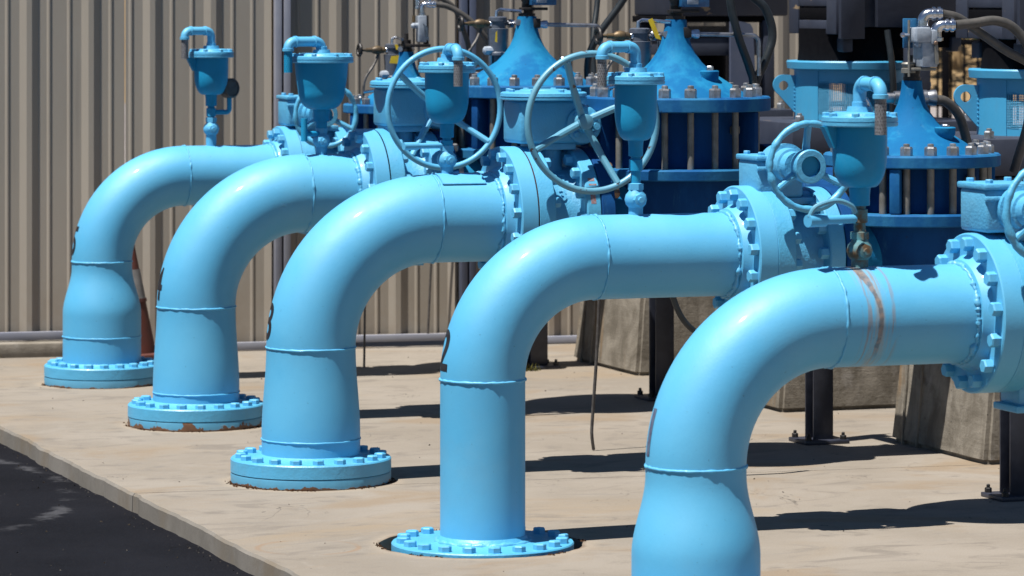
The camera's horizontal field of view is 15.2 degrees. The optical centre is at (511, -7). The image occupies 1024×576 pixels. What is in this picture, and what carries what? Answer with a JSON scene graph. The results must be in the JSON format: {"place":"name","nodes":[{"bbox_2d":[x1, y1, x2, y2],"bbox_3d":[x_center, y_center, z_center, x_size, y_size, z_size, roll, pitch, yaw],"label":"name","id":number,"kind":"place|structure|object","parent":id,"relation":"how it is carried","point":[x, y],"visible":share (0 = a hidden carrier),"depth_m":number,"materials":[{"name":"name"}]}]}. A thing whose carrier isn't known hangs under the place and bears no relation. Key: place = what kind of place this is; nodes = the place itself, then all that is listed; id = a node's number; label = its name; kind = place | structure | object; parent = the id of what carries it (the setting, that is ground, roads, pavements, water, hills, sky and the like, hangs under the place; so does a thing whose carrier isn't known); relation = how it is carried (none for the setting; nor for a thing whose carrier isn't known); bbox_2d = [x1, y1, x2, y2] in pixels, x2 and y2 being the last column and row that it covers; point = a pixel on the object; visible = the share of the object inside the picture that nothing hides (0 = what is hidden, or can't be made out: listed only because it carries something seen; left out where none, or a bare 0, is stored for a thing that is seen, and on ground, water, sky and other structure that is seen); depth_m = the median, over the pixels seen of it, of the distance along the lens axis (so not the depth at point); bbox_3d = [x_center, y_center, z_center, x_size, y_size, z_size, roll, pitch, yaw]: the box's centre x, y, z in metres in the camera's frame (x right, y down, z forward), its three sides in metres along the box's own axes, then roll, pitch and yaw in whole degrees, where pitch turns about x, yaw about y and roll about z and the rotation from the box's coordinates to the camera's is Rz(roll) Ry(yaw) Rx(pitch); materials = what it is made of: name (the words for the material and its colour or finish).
{"place":"outdoors","nodes":[
{"label":"outdoors","id":0,"kind":"place"},
{"bbox_2d":[0,0,124,340],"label":"metal wall","id":1,"kind":"structure","parent":0,"point":[62,110],"depth_m":18.91,"materials":[{"name":"beige metal"}]},
{"bbox_2d":[0,443,237,574],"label":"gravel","id":2,"kind":"structure","parent":0,"point":[132,518],"depth_m":13.10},
{"bbox_2d":[0,333,986,511],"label":"concrete slab","id":3,"kind":"structure","parent":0,"point":[92,442],"depth_m":15.55,"materials":[{"name":"beige concrete"}]},
{"bbox_2d":[0,339,62,357],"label":"curb","id":4,"kind":"structure","parent":3,"relation":"on","point":[28,348],"depth_m":18.76,"materials":[{"name":"concrete"}]},
{"bbox_2d":[132,245,154,358],"bbox_3d":[-1.859,1.503,18.708,0.360,0.554,0.360,0,0,-34],"label":"traffic cone","id":5,"kind":"object","parent":3,"relation":"on","point":[147,345],"visible":0.18,"depth_m":18.66,"materials":[{"name":"orange plastic"}]},
{"bbox_2d":[44,126,301,388],"bbox_3d":[-1.573,1.198,17.626,1.157,1.163,0.524,0,0,-20],"label":"discharge pipe","id":6,"kind":"object","parent":3,"relation":"on","point":[126,203],"visible":0.86,"depth_m":17.42,"materials":[{"name":"blue metal"}]},
{"bbox_2d":[180,26,239,145],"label":"air valve","id":7,"kind":"object","parent":6,"relation":"on","point":[208,63],"visible":1,"depth_m":17.65,"materials":[{"name":"blue paint"}]},
{"bbox_2d":[276,88,357,234],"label":"butterfly valve","id":8,"kind":"object","parent":6,"relation":"attached to","point":[293,110],"visible":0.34,"depth_m":17.70,"materials":[{"name":"blue paint"}]},
{"bbox_2d":[125,0,271,349],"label":"metal wall","id":9,"kind":"structure","parent":3,"relation":"on","point":[165,103],"depth_m":19.08,"materials":[{"name":"beige metal"}]},
{"bbox_2d":[128,129,389,431],"bbox_3d":[-1.079,1.175,15.933,1.040,1.211,0.562,0,0,-20],"label":"discharge pipe","id":10,"kind":"object","parent":3,"relation":"on","point":[231,226],"visible":0.91,"depth_m":15.75,"materials":[{"name":"blue metal"}]},
{"bbox_2d":[282,36,353,154],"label":"air valve","id":11,"kind":"object","parent":10,"relation":"on","point":[321,71],"visible":1,"depth_m":15.95,"materials":[{"name":"blue paint"}]},
{"bbox_2d":[370,46,502,265],"bbox_3d":[-0.373,0.680,16.161,0.517,0.924,0.578,0,0,-20],"label":"butterfly valve","id":12,"kind":"object","parent":10,"relation":"attached to","point":[401,116],"visible":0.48,"depth_m":15.98,"materials":[{"name":"blue metal"}]},
{"bbox_2d":[272,0,290,300],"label":"frame post","id":13,"kind":"object","parent":3,"relation":"on","point":[281,83],"visible":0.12,"depth_m":19.14,"materials":[{"name":"beige metal"}]},
{"bbox_2d":[291,0,456,341],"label":"metal gate","id":14,"kind":"structure","parent":13,"relation":"attached to","point":[397,307],"depth_m":19.32,"materials":[{"name":"beige metal"}]},
{"bbox_2d":[42,383,585,557],"bbox_3d":[-1.018,1.776,14.932,0.718,0.007,6.022,0,0,-20],"label":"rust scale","id":15,"kind":"object","parent":3,"relation":"on","point":[377,545],"visible":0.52,"depth_m":13.80,"materials":[{"name":"brown metal"}]},
{"bbox_2d":[363,306,365,366],"bbox_3d":[-0.699,1.478,18.223,0.013,0.596,0.026,0,0,-20],"label":"drain tube","id":16,"kind":"object","parent":3,"relation":"on","point":[364,337],"visible":0.49,"depth_m":18.22,"materials":[{"name":"grey metal"}]},
{"bbox_2d":[230,146,538,490],"bbox_3d":[-0.500,1.175,14.101,1.083,1.210,0.586,0,0,-20],"label":"discharge pipe","id":17,"kind":"object","parent":3,"relation":"on","point":[351,255],"visible":0.94,"depth_m":13.93,"materials":[{"name":"blue metal"}]},
{"bbox_2d":[402,43,475,173],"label":"air valve","id":18,"kind":"object","parent":17,"relation":"on","point":[447,86],"visible":1,"depth_m":14.13,"materials":[{"name":"blue paint"}]},
{"bbox_2d":[500,50,659,225],"bbox_3d":[0.202,0.674,14.326,0.529,0.929,0.574,0,0,-20],"label":"butterfly valve","id":19,"kind":"object","parent":17,"relation":"attached to","point":[549,130],"visible":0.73,"depth_m":14.16,"materials":[{"name":"blue metal"}]},
{"bbox_2d":[457,0,475,304],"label":"frame post","id":20,"kind":"object","parent":3,"relation":"on","point":[466,273],"visible":0.03,"depth_m":19.37,"materials":[{"name":"metal"}]},
{"bbox_2d":[526,363,540,370],"bbox_3d":[0.086,1.760,18.096,0.107,0.040,0.081,0,0,-20],"label":"weed tuft","id":21,"kind":"object","parent":3,"relation":"on","point":[532,369],"visible":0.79,"depth_m":18.09,"materials":[{"name":"green plant"}]},
{"bbox_2d":[527,322,560,369],"bbox_3d":[0.116,1.373,18.230,0.190,0.813,0.170,0,0,-20],"label":"pipe stand","id":22,"kind":"object","parent":3,"relation":"on","point":[538,353],"visible":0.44,"depth_m":18.19,"materials":[{"name":"black metal"}]},
{"bbox_2d":[340,33,452,139],"bbox_3d":[-0.174,0.639,18.127,1.316,0.899,0.594,0,0,-20],"label":"control valve","id":23,"kind":"object","parent":22,"relation":"on","point":[365,105],"visible":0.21,"depth_m":17.89,"materials":[{"name":"blue metal"}]},
{"bbox_2d":[356,36,414,97],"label":"pilot valve","id":24,"kind":"object","parent":23,"relation":"attached to","point":[391,50],"visible":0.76,"depth_m":18.04,"materials":[{"name":"grey metal"}]},
{"bbox_2d":[405,0,435,46],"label":"switch box","id":25,"kind":"object","parent":23,"relation":"attached to","point":[421,24],"visible":1,"depth_m":17.94,"materials":[{"name":"metal"}]},
{"bbox_2d":[439,0,471,78],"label":"conduit","id":26,"kind":"object","parent":25,"relation":"attached to","point":[466,38],"visible":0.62,"depth_m":18.07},
{"bbox_2d":[436,2,487,45],"bbox_3d":[-0.187,0.250,18.011,0.353,0.419,0.104,0,0,-30],"label":"conduit","id":27,"kind":"object","parent":25,"relation":"attached to","point":[466,17],"visible":0.59,"depth_m":17.96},
{"bbox_2d":[590,299,600,449],"bbox_3d":[0.325,1.404,14.911,0.027,0.748,0.066,0,0,-31],"label":"drain tube","id":28,"kind":"object","parent":3,"relation":"on","point":[595,374],"visible":0.88,"depth_m":14.91,"materials":[{"name":"grey metal"}]},
{"bbox_2d":[476,0,798,343],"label":"metal wall","id":29,"kind":"structure","parent":3,"relation":"on","point":[558,42],"depth_m":19.56,"materials":[{"name":"beige metal"}]},
{"bbox_2d":[574,296,714,375],"bbox_3d":[0.892,1.450,18.401,0.983,0.664,0.841,0,0,-20],"label":"pump pedestal","id":30,"kind":"object","parent":3,"relation":"on","point":[624,337],"visible":0.16,"depth_m":18.01,"materials":[{"name":"concrete"}]},
{"bbox_2d":[632,0,792,116],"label":"vertical pump","id":31,"kind":"object","parent":30,"relation":"on","point":[722,55],"visible":0.29,"depth_m":18.32,"materials":[{"name":"grey paint"}]},
{"bbox_2d":[634,297,673,401],"bbox_3d":[0.691,1.297,16.742,0.190,0.966,0.380,0,0,-20],"label":"pipe stand","id":32,"kind":"object","parent":3,"relation":"on","point":[661,335],"visible":0.36,"depth_m":16.80,"materials":[{"name":"black metal"}]},
{"bbox_2d":[429,3,610,172],"bbox_3d":[0.344,0.574,16.443,1.476,1.121,0.716,0,0,-20],"label":"control valve","id":33,"kind":"object","parent":32,"relation":"on","point":[526,59],"visible":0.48,"depth_m":16.14,"materials":[{"name":"blue metal"}]},
{"bbox_2d":[457,8,523,69],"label":"pilot valve","id":34,"kind":"object","parent":33,"relation":"attached to","point":[495,49],"visible":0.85,"depth_m":16.36,"materials":[{"name":"grey metal"}]},
{"bbox_2d":[520,0,556,9],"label":"switch box","id":35,"kind":"object","parent":33,"relation":"attached to","point":[541,2],"visible":1,"depth_m":16.30,"materials":[{"name":"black metal"}]},
{"bbox_2d":[533,18,602,45],"bbox_3d":[0.236,0.201,16.369,0.314,0.185,0.045,0,0,-19],"label":"sensing tube","id":36,"kind":"object","parent":33,"relation":"attached to","point":[538,23],"visible":0.73,"depth_m":16.35,"materials":[{"name":"metal"}]},
{"bbox_2d":[590,0,599,74],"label":"cable","id":37,"kind":"object","parent":33,"relation":"attached to","point":[595,21],"visible":0.45,"depth_m":16.60,"materials":[{"name":"black rubber"}]},
{"bbox_2d":[584,0,626,79],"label":"cable","id":38,"kind":"object","parent":33,"relation":"attached to","point":[612,15],"visible":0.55,"depth_m":16.40,"materials":[{"name":"black rubber"}]},
{"bbox_2d":[715,309,899,411],"bbox_3d":[1.452,1.450,16.839,0.983,0.664,0.841,0,0,-20],"label":"pump pedestal","id":39,"kind":"object","parent":3,"relation":"on","point":[869,387],"visible":0.05,"depth_m":16.40,"materials":[{"name":"concrete"}]},
{"bbox_2d":[760,0,976,166],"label":"vertical pump","id":40,"kind":"object","parent":39,"relation":"on","point":[848,44],"visible":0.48,"depth_m":16.63,"materials":[{"name":"grey paint"}]},
{"bbox_2d":[789,368,849,445],"bbox_3d":[1.286,1.296,15.022,0.190,0.968,0.580,0,0,-20],"label":"pipe stand","id":41,"kind":"object","parent":3,"relation":"on","point":[818,406],"visible":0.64,"depth_m":15.18,"materials":[{"name":"black metal"}]},
{"bbox_2d":[576,5,832,214],"bbox_3d":[0.967,0.573,14.626,1.527,1.118,0.716,0,0,-20],"label":"control valve","id":42,"kind":"object","parent":41,"relation":"on","point":[709,128],"visible":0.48,"depth_m":14.24,"materials":[{"name":"blue metal"}]},
{"bbox_2d":[594,18,671,88],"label":"pilot valve","id":43,"kind":"object","parent":42,"relation":"attached to","point":[639,36],"visible":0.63,"depth_m":14.51,"materials":[{"name":"grey metal"}]},
{"bbox_2d":[670,297,695,332],"bbox_3d":[0.734,1.164,14.056,0.371,0.216,0.039,0,0,-23],"label":"cable","id":44,"kind":"object","parent":42,"relation":"attached to","point":[684,320],"visible":0.31,"depth_m":14.00,"materials":[{"name":"black rubber"}]},
{"bbox_2d":[669,0,708,12],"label":"switch box","id":45,"kind":"object","parent":42,"relation":"attached to","point":[691,3],"visible":1,"depth_m":14.46,"materials":[{"name":"black metal"}]},
{"bbox_2d":[684,27,760,75],"bbox_3d":[0.791,0.222,14.528,0.314,0.185,0.045,0,0,-19],"label":"sensing tube","id":46,"kind":"object","parent":42,"relation":"attached to","point":[689,33],"visible":1,"depth_m":14.52,"materials":[{"name":"metal"}]},
{"bbox_2d":[726,0,756,84],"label":"cable","id":47,"kind":"object","parent":42,"relation":"attached to","point":[742,47],"visible":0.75,"depth_m":14.52,"materials":[{"name":"black rubber"}]},
{"bbox_2d":[750,0,776,84],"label":"cable","id":48,"kind":"object","parent":42,"relation":"attached to","point":[763,6],"visible":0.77,"depth_m":14.59,"materials":[{"name":"black rubber"}]},
{"bbox_2d":[892,364,999,464],"bbox_3d":[2.099,1.450,15.031,0.983,0.664,0.843,0,0,-20],"label":"pump pedestal","id":49,"kind":"object","parent":3,"relation":"on","point":[936,410],"visible":0.41,"depth_m":14.84,"materials":[{"name":"concrete"}]},
{"bbox_2d":[953,0,1023,180],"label":"vertical pump","id":50,"kind":"object","parent":49,"relation":"on","point":[987,108],"visible":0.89,"depth_m":14.85,"materials":[{"name":"grey paint"}]},
{"bbox_2d":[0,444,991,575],"bbox_3d":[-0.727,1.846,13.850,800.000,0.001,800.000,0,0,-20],"label":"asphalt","id":51,"kind":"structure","parent":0,"point":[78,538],"depth_m":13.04,"materials":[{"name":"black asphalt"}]},
{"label":"sunken pit","id":52,"kind":"structure","parent":51,"relation":"on","visible":0},
{"bbox_2d":[391,185,777,558],"bbox_3d":[0.210,1.236,12.507,1.237,1.199,0.590,0,0,-20],"label":"discharge pipe","id":53,"kind":"object","parent":52,"relation":"on","point":[520,292],"visible":0.97,"depth_m":12.34,"materials":[{"name":"blue metal"}]},
{"bbox_2d":[596,40,664,214],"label":"air valve","id":54,"kind":"object","parent":53,"relation":"on","point":[635,83],"visible":1,"depth_m":12.53,"materials":[{"name":"blue paint"}]},
{"bbox_2d":[736,120,847,274],"bbox_3d":[0.892,0.778,12.730,0.302,0.729,0.490,0,0,-20],"label":"butterfly valve","id":55,"kind":"object","parent":53,"relation":"attached to","point":[777,173],"visible":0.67,"depth_m":12.58,"materials":[{"name":"blue paint"}]},
{"bbox_2d":[133,464,1023,575],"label":"concrete slab","id":56,"kind":"structure","parent":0,"point":[948,521],"depth_m":12.89,"materials":[{"name":"beige concrete"}]},
{"bbox_2d":[631,233,1023,575],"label":"discharge pipe","id":57,"kind":"object","parent":56,"relation":"on","point":[956,311],"visible":1,"depth_m":10.63,"materials":[{"name":"metal"}]},
{"bbox_2d":[804,76,897,267],"bbox_3d":[0.963,0.508,10.802,0.233,0.551,0.277,0,0,19],"label":"air valve","id":58,"kind":"object","parent":57,"relation":"on","point":[855,134],"visible":1,"depth_m":10.77,"materials":[{"name":"blue paint"}]},
{"bbox_2d":[957,169,1023,412],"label":"butterfly valve","id":59,"kind":"object","parent":57,"relation":"attached to","point":[994,207],"visible":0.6,"depth_m":10.88,"materials":[{"name":"blue paint"}]},
{"bbox_2d":[981,392,1023,501],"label":"pipe stand","id":60,"kind":"object","parent":56,"relation":"on","point":[1011,456],"visible":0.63,"depth_m":13.49,"materials":[{"name":"black metal"}]},
{"bbox_2d":[814,55,1000,266],"bbox_3d":[1.649,0.660,13.023,1.323,0.903,0.594,0,0,-20],"label":"control valve","id":61,"kind":"object","parent":60,"relation":"on","point":[914,211],"visible":0.51,"depth_m":12.69,"materials":[{"name":"blue metal"}]},
{"bbox_2d":[866,90,937,106],"bbox_3d":[1.309,0.375,12.987,0.261,0.110,0.059,0,0,-11],"label":"conduit fitting","id":62,"kind":"object","parent":61,"relation":"attached to","point":[931,97],"visible":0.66,"depth_m":12.98,"materials":[{"name":"metal"}]},
{"bbox_2d":[900,7,955,76],"bbox_3d":[1.391,0.163,12.872,0.190,0.234,0.097,0,0,-10],"label":"switch box","id":63,"kind":"object","parent":61,"relation":"attached to","point":[921,37],"visible":1,"depth_m":12.85,"materials":[{"name":"grey metal"}]},
{"bbox_2d":[943,10,1023,64],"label":"conduit","id":64,"kind":"object","parent":63,"relation":"attached to","point":[994,42],"visible":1,"depth_m":12.93,"materials":[{"name":"black rubber"}]},
{"bbox_2d":[937,95,971,143],"bbox_3d":[1.524,0.565,13.069,0.238,0.441,0.055,0,0,-39],"label":"conduit","id":65,"kind":"object","parent":61,"relation":"attached to","point":[951,106],"visible":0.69,"depth_m":13.04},
{"bbox_2d":[956,16,1023,172],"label":"conduit","id":66,"kind":"object","parent":61,"relation":"attached to","point":[1015,29],"visible":1,"depth_m":12.92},
{"bbox_2d":[829,38,1022,119],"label":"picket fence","id":67,"kind":"object","parent":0,"point":[946,73],"visible":0.01,"depth_m":30.98,"materials":[{"name":"brown wood"}]},
{"bbox_2d":[833,38,1022,100],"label":"hillside","id":68,"kind":"structure","parent":0,"point":[957,76],"depth_m":39.81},
{"bbox_2d":[952,38,972,70],"bbox_3d":[4.598,0.129,40.016,3.058,2.314,1.652,0,0,-20],"label":"shrub","id":69,"kind":"object","parent":68,"relation":"on","point":[957,61],"visible":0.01,"depth_m":39.97,"materials":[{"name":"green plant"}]},
{"bbox_2d":[833,107,1022,122],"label":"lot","id":70,"kind":"structure","parent":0,"point":[933,111],"depth_m":36.31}
]}

